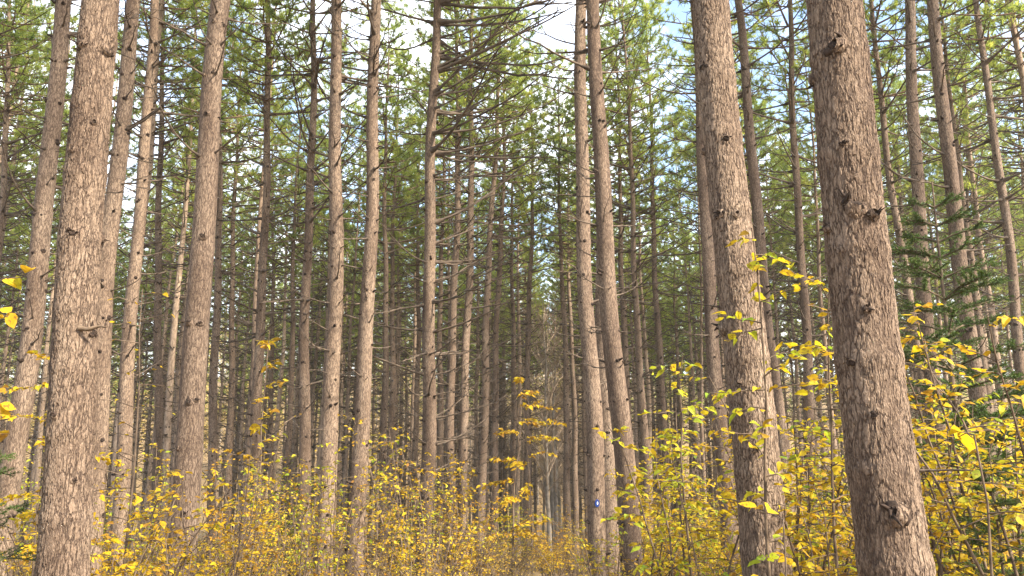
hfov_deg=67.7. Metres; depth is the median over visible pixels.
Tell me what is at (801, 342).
pine tree
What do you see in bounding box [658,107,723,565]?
pine tree
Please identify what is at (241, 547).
brush plant
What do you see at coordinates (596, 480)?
pine tree
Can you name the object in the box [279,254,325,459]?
pine tree
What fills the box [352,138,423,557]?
pine tree
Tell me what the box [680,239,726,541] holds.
pine tree
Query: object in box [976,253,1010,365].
pine tree
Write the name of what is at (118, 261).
pine tree
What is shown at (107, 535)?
shrub
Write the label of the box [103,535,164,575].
brush plant
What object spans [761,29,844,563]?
pine tree
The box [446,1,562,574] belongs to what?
pine tree
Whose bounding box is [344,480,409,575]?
shrub
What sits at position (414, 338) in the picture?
pine tree
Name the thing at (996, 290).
pine tree
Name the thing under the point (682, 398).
broadleaf tree
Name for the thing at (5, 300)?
pine tree
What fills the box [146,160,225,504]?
pine tree
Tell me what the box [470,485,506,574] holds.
shrub
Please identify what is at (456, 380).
pine tree
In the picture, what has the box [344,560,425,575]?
brush plant
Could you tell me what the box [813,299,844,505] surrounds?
pine tree
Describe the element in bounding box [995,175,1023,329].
pine tree
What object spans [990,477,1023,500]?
shrub
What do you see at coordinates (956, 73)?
pine tree
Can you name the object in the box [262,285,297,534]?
pine tree
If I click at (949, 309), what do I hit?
spruce sapling
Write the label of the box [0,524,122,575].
brush plant
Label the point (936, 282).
pine tree
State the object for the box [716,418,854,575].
shrub
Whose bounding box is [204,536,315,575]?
brush plant
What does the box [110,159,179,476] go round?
pine tree
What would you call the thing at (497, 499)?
shrub
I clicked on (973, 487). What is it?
shrub
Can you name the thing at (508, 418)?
bare tree
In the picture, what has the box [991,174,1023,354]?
pine tree
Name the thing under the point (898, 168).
pine tree
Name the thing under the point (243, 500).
shrub
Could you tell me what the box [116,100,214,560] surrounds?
pine tree
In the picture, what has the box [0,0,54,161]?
pine tree
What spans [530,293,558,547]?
pine tree
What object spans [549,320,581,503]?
pine tree
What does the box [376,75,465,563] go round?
pine tree
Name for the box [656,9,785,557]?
pine tree
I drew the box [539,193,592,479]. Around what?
pine tree
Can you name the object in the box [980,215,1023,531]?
pine tree
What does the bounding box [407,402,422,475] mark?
broadleaf tree
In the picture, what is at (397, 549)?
shrub
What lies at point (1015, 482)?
shrub
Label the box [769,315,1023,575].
shrub
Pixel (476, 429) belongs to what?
pine tree
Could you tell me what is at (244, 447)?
pine tree
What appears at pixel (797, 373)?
pine tree
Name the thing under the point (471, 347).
pine tree
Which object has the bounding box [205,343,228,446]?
bare tree
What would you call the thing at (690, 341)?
pine tree
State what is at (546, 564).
shrub
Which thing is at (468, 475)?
bare tree
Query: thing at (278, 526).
shrub
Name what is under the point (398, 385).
pine tree
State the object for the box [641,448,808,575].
shrub
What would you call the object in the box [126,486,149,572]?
shrub
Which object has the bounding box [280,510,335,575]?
shrub
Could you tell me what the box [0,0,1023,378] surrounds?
sky
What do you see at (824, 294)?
pine tree
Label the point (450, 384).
pine tree
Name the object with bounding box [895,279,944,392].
pine tree
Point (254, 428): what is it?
sapling
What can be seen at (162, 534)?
shrub
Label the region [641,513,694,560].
shrub
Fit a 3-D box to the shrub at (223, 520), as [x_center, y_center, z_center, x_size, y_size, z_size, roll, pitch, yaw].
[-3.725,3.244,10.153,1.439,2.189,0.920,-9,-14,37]
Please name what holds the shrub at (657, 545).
on the ground
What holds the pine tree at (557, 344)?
on the ground
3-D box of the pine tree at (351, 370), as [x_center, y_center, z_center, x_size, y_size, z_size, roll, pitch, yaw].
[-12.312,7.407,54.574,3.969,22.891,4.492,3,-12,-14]
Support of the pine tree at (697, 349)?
on the ground
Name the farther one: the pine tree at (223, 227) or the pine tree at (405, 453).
the pine tree at (405, 453)
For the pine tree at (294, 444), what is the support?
on the ground
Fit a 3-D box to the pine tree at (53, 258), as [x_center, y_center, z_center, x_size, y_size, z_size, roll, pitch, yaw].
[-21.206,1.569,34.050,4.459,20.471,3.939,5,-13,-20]
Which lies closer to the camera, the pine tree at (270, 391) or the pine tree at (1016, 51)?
the pine tree at (1016, 51)
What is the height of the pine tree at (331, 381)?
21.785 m
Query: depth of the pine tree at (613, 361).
11.13 m
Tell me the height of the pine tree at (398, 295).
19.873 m
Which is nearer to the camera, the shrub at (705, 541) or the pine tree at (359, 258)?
the shrub at (705, 541)
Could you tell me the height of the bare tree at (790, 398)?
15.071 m
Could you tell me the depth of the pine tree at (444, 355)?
46.15 m
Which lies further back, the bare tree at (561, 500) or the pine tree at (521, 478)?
the bare tree at (561, 500)
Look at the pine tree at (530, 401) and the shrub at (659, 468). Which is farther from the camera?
the pine tree at (530, 401)
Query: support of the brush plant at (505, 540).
on the ground
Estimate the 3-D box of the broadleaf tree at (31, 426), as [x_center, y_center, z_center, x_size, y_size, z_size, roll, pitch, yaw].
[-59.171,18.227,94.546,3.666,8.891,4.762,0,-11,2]
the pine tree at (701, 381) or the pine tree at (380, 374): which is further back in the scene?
the pine tree at (380, 374)
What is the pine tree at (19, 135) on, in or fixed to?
on the ground
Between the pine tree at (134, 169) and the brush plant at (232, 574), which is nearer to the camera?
the brush plant at (232, 574)
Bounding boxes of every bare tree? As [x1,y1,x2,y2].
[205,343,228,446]
[397,395,420,476]
[407,422,421,489]
[456,413,473,532]
[456,418,473,506]
[468,352,540,538]
[498,379,543,471]
[501,292,581,558]
[506,291,586,558]
[521,296,582,557]
[521,327,581,545]
[532,384,563,541]
[532,425,563,546]
[533,375,582,539]
[550,379,586,500]
[558,419,563,541]
[784,349,795,452]
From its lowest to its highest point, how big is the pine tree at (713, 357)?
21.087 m
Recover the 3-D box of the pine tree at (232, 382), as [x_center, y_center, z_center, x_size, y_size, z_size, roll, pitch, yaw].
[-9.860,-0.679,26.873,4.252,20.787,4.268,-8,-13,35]
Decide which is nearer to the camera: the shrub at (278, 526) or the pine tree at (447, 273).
the shrub at (278, 526)
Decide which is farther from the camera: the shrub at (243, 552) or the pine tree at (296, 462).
the pine tree at (296, 462)
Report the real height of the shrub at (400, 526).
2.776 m
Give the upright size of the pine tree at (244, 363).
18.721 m
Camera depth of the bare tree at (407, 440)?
80.75 m
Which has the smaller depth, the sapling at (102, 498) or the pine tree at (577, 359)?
the sapling at (102, 498)
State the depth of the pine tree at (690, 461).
51.22 m
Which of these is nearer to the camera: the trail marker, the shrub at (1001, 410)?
the shrub at (1001, 410)
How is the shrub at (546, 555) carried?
on the ground
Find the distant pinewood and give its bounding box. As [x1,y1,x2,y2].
[0,196,1023,550]
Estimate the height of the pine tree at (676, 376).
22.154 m
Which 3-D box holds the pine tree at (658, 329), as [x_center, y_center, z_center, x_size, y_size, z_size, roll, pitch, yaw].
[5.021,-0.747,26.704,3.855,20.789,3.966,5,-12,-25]
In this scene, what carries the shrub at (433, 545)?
on the ground
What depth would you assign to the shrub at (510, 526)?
21.67 m
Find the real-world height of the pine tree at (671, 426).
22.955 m
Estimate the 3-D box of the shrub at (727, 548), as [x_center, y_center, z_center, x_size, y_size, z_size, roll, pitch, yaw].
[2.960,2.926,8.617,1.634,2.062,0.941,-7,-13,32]
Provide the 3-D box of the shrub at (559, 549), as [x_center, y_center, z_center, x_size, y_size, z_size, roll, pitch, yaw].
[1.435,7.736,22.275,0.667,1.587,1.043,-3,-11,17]
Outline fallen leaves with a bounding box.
[14,556,716,575]
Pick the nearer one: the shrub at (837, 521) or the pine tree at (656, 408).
the shrub at (837, 521)
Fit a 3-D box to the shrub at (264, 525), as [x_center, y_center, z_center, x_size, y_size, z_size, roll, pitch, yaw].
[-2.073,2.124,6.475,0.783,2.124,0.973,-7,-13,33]
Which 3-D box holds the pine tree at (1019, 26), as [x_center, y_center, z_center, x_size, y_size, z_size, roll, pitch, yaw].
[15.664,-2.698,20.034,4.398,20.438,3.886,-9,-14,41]
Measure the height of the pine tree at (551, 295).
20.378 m
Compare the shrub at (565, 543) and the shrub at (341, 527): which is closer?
the shrub at (341, 527)
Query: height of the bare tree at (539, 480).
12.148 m
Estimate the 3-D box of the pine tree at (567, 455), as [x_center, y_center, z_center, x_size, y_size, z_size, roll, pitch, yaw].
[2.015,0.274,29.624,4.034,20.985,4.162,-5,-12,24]
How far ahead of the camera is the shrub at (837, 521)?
7.66 m
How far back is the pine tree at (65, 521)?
5.28 m
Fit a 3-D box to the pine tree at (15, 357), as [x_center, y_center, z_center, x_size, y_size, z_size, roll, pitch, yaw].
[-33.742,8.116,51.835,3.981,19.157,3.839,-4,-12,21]
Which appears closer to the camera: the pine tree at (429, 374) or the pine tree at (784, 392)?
the pine tree at (429, 374)
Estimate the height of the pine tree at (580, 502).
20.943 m
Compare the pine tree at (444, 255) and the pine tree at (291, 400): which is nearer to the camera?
the pine tree at (291, 400)
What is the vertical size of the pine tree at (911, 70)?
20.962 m
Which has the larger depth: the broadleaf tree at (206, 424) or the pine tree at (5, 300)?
the broadleaf tree at (206, 424)
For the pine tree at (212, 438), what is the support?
on the ground
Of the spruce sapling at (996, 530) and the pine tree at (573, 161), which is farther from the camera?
the pine tree at (573, 161)
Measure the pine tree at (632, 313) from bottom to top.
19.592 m
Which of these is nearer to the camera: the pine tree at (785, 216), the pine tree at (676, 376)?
the pine tree at (785, 216)
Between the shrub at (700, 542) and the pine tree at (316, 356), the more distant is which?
the pine tree at (316, 356)
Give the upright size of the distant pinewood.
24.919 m
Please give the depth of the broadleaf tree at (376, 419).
84.48 m
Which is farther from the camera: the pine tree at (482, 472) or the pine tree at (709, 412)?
the pine tree at (709, 412)
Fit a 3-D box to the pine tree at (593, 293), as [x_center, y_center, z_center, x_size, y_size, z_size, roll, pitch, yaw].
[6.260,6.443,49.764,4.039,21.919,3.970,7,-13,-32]
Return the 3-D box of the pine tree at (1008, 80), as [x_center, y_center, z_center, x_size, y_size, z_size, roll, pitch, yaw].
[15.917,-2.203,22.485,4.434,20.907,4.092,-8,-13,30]
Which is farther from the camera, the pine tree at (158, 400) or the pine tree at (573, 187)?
the pine tree at (573, 187)
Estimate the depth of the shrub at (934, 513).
6.80 m
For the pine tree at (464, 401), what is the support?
on the ground
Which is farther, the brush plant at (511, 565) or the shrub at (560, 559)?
the shrub at (560, 559)
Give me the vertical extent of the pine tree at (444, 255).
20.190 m
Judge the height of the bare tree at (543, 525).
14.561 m
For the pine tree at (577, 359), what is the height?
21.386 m
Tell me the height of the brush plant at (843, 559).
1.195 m
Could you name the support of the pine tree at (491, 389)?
on the ground
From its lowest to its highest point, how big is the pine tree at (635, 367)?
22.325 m
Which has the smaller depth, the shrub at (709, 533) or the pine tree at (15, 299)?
the shrub at (709, 533)
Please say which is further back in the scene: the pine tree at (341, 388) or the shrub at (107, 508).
the pine tree at (341, 388)
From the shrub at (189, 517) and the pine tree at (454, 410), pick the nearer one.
the shrub at (189, 517)
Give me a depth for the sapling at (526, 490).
20.31 m
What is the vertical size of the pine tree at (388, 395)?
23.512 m
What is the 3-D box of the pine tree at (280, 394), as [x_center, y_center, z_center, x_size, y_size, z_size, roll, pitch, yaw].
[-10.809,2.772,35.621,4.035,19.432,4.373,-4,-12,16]
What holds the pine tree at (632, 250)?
on the ground
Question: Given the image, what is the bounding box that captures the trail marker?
[595,499,599,506]
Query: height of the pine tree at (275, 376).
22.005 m
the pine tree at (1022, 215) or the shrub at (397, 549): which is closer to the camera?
the shrub at (397, 549)
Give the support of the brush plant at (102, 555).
on the ground
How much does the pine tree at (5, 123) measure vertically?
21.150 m
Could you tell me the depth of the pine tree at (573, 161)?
29.06 m
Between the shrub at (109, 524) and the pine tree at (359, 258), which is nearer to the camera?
the shrub at (109, 524)
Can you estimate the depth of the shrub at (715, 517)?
19.72 m
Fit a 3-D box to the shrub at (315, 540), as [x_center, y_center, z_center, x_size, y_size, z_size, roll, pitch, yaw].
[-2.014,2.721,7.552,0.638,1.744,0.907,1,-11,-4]
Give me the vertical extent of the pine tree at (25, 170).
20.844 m
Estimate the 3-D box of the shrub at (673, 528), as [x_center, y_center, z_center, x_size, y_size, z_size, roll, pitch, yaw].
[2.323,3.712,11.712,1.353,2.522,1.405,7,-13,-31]
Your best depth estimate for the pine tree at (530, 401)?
54.35 m
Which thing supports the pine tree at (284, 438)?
on the ground
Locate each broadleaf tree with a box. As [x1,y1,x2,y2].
[27,400,36,465]
[112,356,147,409]
[112,385,154,453]
[203,382,224,450]
[204,395,225,434]
[218,318,228,389]
[218,336,249,443]
[224,386,248,470]
[261,389,283,475]
[353,362,387,500]
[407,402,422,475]
[532,434,543,504]
[666,365,688,427]
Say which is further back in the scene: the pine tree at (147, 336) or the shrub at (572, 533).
the pine tree at (147, 336)
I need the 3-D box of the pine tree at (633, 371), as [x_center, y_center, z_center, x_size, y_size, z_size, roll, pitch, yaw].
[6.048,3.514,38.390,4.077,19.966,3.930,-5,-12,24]
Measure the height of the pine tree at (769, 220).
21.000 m
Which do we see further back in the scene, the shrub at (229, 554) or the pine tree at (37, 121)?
the pine tree at (37, 121)
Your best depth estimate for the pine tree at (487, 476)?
42.47 m
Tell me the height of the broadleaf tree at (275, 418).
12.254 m
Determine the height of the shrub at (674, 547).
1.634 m
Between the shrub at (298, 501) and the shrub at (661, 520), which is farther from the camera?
the shrub at (298, 501)
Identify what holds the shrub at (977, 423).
on the ground
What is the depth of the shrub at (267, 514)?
10.24 m
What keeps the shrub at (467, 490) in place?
on the ground
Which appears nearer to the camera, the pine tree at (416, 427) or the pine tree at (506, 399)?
the pine tree at (416, 427)
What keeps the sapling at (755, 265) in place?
on the ground
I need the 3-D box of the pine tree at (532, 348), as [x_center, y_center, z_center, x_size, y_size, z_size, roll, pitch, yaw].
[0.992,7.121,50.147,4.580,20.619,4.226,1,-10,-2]
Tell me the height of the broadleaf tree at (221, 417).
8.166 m
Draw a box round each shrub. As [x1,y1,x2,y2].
[0,555,32,575]
[4,555,18,575]
[5,508,176,575]
[12,446,41,575]
[22,550,104,575]
[24,455,111,563]
[25,456,263,575]
[36,513,148,575]
[92,482,285,575]
[97,534,236,575]
[102,498,117,562]
[103,490,113,554]
[107,459,172,575]
[109,443,232,575]
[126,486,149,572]
[156,492,223,575]
[195,531,273,574]
[198,448,256,574]
[199,446,270,575]
[202,498,234,572]
[212,491,289,575]
[213,526,301,575]
[216,414,300,575]
[218,527,278,574]
[236,481,310,575]
[237,461,318,575]
[241,454,318,575]
[242,465,307,575]
[261,484,354,575]
[275,435,394,575]
[280,472,319,575]
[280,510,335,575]
[285,472,343,575]
[307,442,386,575]
[312,469,365,575]
[335,503,347,562]
[336,502,347,575]
[337,412,434,575]
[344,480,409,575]
[359,480,418,575]
[366,471,413,575]
[366,503,383,569]
[368,488,393,571]
[374,523,415,575]
[376,518,484,575]
[377,544,413,575]
[380,490,432,575]
[386,480,432,574]
[388,479,452,575]
[394,447,479,574]
[402,450,484,575]
[414,519,503,575]
[421,451,522,575]
[434,519,448,572]
[438,479,507,574]
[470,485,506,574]
[471,514,501,575]
[491,498,526,572]
[492,505,534,571]
[526,540,563,575]
[527,504,572,575]
[527,538,572,575]
[533,515,560,573]
[535,520,587,575]
[537,539,576,574]
[554,524,571,575]
[555,513,580,575]
[557,497,584,575]
[563,506,586,575]
[570,513,632,575]
[592,355,804,575]
[604,411,727,575]
[608,446,708,575]
[610,487,710,575]
[627,547,728,575]
[638,498,681,572]
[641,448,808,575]
[641,502,685,573]
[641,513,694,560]
[642,489,669,551]
[647,492,734,575]
[661,511,694,575]
[672,517,711,575]
[679,530,801,575]
[680,374,941,575]
[682,504,719,574]
[691,484,738,575]
[692,510,719,575]
[697,442,847,575]
[707,454,844,575]
[707,501,738,544]
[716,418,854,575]
[768,483,1023,575]
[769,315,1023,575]
[777,405,857,575]
[783,449,845,567]
[785,483,852,573]
[791,443,855,571]
[798,373,1012,575]
[805,276,1023,575]
[812,337,1023,575]
[819,480,982,575]
[849,480,1019,575]
[909,384,1023,574]
[920,472,960,570]
[922,490,1023,572]
[923,463,998,560]
[927,492,1015,573]
[939,419,1023,575]
[940,425,1023,566]
[946,443,1019,566]
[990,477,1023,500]
[997,473,1018,524]
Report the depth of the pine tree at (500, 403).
55.38 m
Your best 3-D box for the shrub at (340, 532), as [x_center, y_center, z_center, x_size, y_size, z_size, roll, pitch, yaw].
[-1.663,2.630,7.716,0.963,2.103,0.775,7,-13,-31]
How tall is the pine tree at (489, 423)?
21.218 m
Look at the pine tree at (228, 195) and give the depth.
40.32 m
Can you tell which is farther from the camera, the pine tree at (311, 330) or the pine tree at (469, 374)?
the pine tree at (469, 374)
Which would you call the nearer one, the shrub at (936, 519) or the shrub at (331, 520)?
the shrub at (936, 519)
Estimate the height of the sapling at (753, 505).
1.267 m
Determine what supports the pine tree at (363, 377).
on the ground
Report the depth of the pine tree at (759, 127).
28.38 m
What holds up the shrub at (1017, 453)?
on the ground
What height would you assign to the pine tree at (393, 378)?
21.070 m
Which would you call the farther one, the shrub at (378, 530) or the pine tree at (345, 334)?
the pine tree at (345, 334)
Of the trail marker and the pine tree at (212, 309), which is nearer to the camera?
the trail marker
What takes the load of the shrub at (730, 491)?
on the ground
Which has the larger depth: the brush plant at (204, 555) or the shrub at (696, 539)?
the brush plant at (204, 555)
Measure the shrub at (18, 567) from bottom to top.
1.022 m
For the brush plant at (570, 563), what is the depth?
21.45 m
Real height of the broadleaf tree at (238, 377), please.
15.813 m
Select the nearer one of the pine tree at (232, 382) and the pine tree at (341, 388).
the pine tree at (232, 382)
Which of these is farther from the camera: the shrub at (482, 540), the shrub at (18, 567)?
the shrub at (482, 540)
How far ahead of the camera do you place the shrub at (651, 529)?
16.44 m
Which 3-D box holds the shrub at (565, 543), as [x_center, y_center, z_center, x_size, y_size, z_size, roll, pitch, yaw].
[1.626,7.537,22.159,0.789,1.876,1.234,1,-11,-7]
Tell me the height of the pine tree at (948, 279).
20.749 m
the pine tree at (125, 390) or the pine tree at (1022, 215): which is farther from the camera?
the pine tree at (1022, 215)
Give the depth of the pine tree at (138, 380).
51.93 m
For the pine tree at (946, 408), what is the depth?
50.00 m
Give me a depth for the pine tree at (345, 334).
46.35 m
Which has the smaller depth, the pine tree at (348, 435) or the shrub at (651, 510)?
the shrub at (651, 510)
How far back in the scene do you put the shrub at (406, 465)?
10.61 m
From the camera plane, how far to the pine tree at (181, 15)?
17.96 m
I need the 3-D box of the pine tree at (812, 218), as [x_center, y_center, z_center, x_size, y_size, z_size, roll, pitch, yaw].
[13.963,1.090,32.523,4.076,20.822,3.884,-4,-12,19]
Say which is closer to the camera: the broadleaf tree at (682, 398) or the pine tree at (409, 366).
the pine tree at (409, 366)
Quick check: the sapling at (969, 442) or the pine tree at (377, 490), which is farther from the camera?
the pine tree at (377, 490)
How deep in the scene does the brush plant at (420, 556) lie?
7.40 m
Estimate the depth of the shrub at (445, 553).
19.80 m
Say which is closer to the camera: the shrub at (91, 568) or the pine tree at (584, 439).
the shrub at (91, 568)
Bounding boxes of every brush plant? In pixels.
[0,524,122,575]
[13,531,121,575]
[102,523,149,575]
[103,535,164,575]
[134,517,305,575]
[136,528,208,565]
[154,509,308,575]
[196,526,311,575]
[196,533,224,573]
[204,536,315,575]
[205,525,297,575]
[287,538,345,575]
[309,513,509,575]
[309,557,401,575]
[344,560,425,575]
[353,547,490,575]
[353,561,429,575]
[365,543,438,575]
[387,524,542,575]
[469,541,510,574]
[469,541,519,575]
[474,528,538,575]
[480,527,553,575]
[482,544,559,575]
[486,538,545,575]
[486,541,537,574]
[503,510,704,575]
[539,534,587,575]
[555,543,587,575]
[687,542,715,574]
[689,544,738,575]
[820,527,853,575]
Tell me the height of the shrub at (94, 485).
2.132 m
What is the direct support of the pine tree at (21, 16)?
on the ground
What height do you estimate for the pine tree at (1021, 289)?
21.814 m
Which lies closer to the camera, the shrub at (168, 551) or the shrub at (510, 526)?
the shrub at (168, 551)
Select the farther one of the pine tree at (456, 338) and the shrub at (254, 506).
the pine tree at (456, 338)
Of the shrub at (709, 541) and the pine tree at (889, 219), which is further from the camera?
the pine tree at (889, 219)
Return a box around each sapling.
[0,265,35,441]
[0,350,120,575]
[0,413,35,560]
[93,288,174,575]
[223,331,292,536]
[466,373,566,575]
[487,399,560,574]
[691,228,820,575]
[738,501,786,575]
[774,263,856,575]
[815,182,1023,560]
[944,448,1023,575]
[947,425,1023,575]
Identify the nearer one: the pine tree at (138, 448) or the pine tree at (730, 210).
the pine tree at (730, 210)
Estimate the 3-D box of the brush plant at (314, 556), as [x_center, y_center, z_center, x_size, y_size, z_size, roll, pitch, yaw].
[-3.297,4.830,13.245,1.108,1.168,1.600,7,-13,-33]
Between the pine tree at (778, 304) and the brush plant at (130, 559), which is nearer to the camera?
the brush plant at (130, 559)
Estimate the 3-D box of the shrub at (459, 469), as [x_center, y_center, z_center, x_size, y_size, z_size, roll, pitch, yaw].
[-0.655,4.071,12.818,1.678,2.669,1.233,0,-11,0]
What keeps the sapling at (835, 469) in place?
on the ground
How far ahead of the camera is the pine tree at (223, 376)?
48.03 m
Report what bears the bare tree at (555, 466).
on the ground
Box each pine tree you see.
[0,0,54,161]
[0,0,54,223]
[0,0,70,384]
[0,0,71,313]
[0,0,79,456]
[0,0,155,575]
[0,14,114,481]
[0,59,34,337]
[0,109,68,430]
[0,125,56,454]
[0,145,27,319]
[0,194,28,356]
[0,198,28,400]
[0,223,46,455]
[0,250,25,400]
[0,287,51,420]
[2,106,68,543]
[15,195,58,552]
[32,282,51,513]
[33,0,119,575]
[42,28,165,365]
[49,0,183,575]
[104,0,237,575]
[104,0,246,563]
[106,248,138,485]
[109,208,150,459]
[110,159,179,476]
[110,200,181,491]
[110,220,131,428]
[110,235,127,424]
[111,0,228,575]
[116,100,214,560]
[116,271,167,483]
[119,211,184,548]
[124,204,175,548]
[131,0,241,565]
[135,286,176,519]
[142,60,238,551]
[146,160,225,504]
[146,247,213,395]
[147,105,243,428]
[148,0,288,575]
[148,0,294,573]
[165,183,244,454]
[166,0,314,571]
[175,101,252,499]
[180,0,358,555]
[204,224,250,502]
[207,173,280,547]
[212,189,287,548]
[217,302,266,502]
[218,243,269,514]
[219,0,327,556]
[220,0,420,575]
[226,172,287,494]
[228,96,321,559]
[244,42,350,550]
[246,151,325,510]
[262,271,295,509]
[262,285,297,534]
[264,278,298,535]
[268,119,348,550]
[275,256,323,516]
[278,195,327,492]
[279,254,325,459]
[282,25,382,560]
[284,138,356,512]
[288,0,422,575]
[294,312,323,486]
[296,316,322,543]
[309,204,382,554]
[309,249,357,471]
[310,249,356,448]
[311,103,399,562]
[312,215,374,557]
[314,0,426,575]
[319,241,356,499]
[338,322,378,514]
[341,0,454,567]
[342,138,411,505]
[342,246,388,492]
[343,46,448,560]
[343,280,358,552]
[344,266,382,475]
[346,0,575,575]
[350,251,403,554]
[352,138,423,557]
[352,142,438,546]
[370,267,409,517]
[371,263,410,472]
[373,231,422,542]
[374,156,424,507]
[375,140,451,558]
[375,285,408,511]
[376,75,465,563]
[391,0,562,574]
[393,40,489,568]
[395,0,541,574]
[398,271,445,488]
[401,78,495,527]
[402,226,461,480]
[420,319,447,535]
[421,193,480,557]
[435,216,483,489]
[435,280,479,502]
[436,275,480,476]
[436,300,479,516]
[444,171,515,538]
[444,207,509,534]
[445,0,565,570]
[445,266,481,523]
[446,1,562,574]
[458,178,523,541]
[465,77,562,561]
[469,337,517,516]
[471,239,520,551]
[472,260,510,523]
[474,142,567,561]
[474,259,517,545]
[479,293,517,516]
[480,41,575,568]
[497,178,560,507]
[498,299,516,487]
[500,0,657,575]
[500,235,554,548]
[500,245,550,498]
[507,260,552,554]
[514,0,642,575]
[520,47,613,570]
[522,293,561,508]
[529,0,662,575]
[530,96,595,561]
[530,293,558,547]
[534,211,594,528]
[535,0,700,564]
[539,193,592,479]
[542,31,655,446]
[543,117,629,561]
[544,244,582,545]
[544,256,581,505]
[548,182,595,509]
[549,284,583,552]
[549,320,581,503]
[553,0,696,482]
[591,124,684,538]
[591,216,655,412]
[591,231,634,370]
[592,172,670,532]
[605,0,703,566]
[614,221,653,464]
[617,266,648,434]
[620,194,685,553]
[624,0,788,430]
[632,238,686,500]
[632,247,679,454]
[644,112,718,518]
[644,176,705,555]
[655,0,758,575]
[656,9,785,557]
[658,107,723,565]
[662,268,691,511]
[663,268,691,529]
[666,233,706,548]
[666,235,719,499]
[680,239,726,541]
[681,0,814,561]
[685,289,715,516]
[686,29,813,370]
[691,0,801,575]
[732,0,839,565]
[738,99,796,416]
[745,98,816,509]
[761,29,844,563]
[762,153,832,508]
[763,124,831,534]
[765,142,834,476]
[765,225,798,360]
[768,213,821,528]
[770,249,802,478]
[772,170,841,541]
[778,0,940,332]
[778,237,833,473]
[785,98,847,489]
[787,287,835,492]
[805,0,969,575]
[806,0,955,515]
[806,203,847,483]
[807,266,845,546]
[809,223,837,399]
[813,57,911,300]
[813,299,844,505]
[869,0,998,535]
[870,0,1012,568]
[870,43,952,518]
[876,110,942,416]
[878,76,949,414]
[879,0,1023,558]
[886,202,934,482]
[888,115,987,551]
[889,0,1023,483]
[890,164,954,495]
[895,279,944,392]
[898,258,950,441]
[902,0,1023,543]
[905,31,1021,563]
[908,50,1015,552]
[928,174,1006,407]
[929,247,961,550]
[930,179,995,459]
[931,0,1023,295]
[933,135,1023,445]
[933,257,972,508]
[944,261,1003,362]
[950,0,1023,325]
[970,136,1023,398]
[973,48,1023,313]
[975,165,1023,483]
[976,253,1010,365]
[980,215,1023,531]
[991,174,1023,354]
[992,191,1023,364]
[994,8,1023,139]
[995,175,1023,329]
[997,270,1023,442]
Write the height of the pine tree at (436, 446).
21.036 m
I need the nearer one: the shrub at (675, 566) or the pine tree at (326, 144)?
the shrub at (675, 566)
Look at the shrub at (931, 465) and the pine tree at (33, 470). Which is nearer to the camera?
the shrub at (931, 465)
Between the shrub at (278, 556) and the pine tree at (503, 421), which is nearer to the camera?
the shrub at (278, 556)
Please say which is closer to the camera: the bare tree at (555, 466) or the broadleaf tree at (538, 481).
the bare tree at (555, 466)
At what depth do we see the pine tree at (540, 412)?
62.18 m
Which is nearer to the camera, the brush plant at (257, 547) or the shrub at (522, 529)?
the brush plant at (257, 547)
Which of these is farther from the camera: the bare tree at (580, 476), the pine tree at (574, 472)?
the bare tree at (580, 476)
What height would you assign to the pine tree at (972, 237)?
22.549 m
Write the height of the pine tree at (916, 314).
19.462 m
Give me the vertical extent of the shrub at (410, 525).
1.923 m
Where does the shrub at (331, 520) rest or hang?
on the ground
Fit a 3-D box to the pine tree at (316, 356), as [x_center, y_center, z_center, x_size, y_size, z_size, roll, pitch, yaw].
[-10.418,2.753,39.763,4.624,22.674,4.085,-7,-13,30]
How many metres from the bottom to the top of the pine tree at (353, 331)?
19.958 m
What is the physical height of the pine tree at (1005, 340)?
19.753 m
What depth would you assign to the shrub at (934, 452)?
5.08 m
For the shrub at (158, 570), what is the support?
on the ground
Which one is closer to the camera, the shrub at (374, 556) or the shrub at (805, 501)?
the shrub at (805, 501)
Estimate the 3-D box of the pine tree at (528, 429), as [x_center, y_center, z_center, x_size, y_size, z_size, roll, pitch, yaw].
[0.682,0.147,29.735,4.065,21.090,3.977,0,-11,0]
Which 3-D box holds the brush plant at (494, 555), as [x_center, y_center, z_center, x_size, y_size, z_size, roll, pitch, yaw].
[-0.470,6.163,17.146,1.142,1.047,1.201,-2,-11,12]
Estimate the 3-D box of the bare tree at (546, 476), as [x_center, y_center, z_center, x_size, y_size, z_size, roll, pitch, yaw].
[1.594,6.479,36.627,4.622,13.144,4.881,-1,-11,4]
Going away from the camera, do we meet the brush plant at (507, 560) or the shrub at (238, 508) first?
the shrub at (238, 508)
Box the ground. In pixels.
[2,377,1022,575]
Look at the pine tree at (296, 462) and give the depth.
51.06 m
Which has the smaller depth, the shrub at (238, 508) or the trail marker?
the shrub at (238, 508)
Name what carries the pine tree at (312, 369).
on the ground
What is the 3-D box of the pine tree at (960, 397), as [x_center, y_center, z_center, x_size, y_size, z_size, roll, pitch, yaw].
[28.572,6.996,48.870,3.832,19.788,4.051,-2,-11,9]
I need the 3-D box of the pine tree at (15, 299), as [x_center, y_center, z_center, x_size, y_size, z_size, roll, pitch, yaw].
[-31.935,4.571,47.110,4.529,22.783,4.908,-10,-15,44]
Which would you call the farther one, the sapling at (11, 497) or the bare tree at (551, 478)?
the bare tree at (551, 478)
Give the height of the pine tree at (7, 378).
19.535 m
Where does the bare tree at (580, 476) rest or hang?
on the ground
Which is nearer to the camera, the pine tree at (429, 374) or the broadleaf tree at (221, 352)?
the pine tree at (429, 374)
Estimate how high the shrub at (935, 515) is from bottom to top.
1.773 m
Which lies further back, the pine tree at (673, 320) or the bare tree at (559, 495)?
the bare tree at (559, 495)
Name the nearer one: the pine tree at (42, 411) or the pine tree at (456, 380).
the pine tree at (42, 411)
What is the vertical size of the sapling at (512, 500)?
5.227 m
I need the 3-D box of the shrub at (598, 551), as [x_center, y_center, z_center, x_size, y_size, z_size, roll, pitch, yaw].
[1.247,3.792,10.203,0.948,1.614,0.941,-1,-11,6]

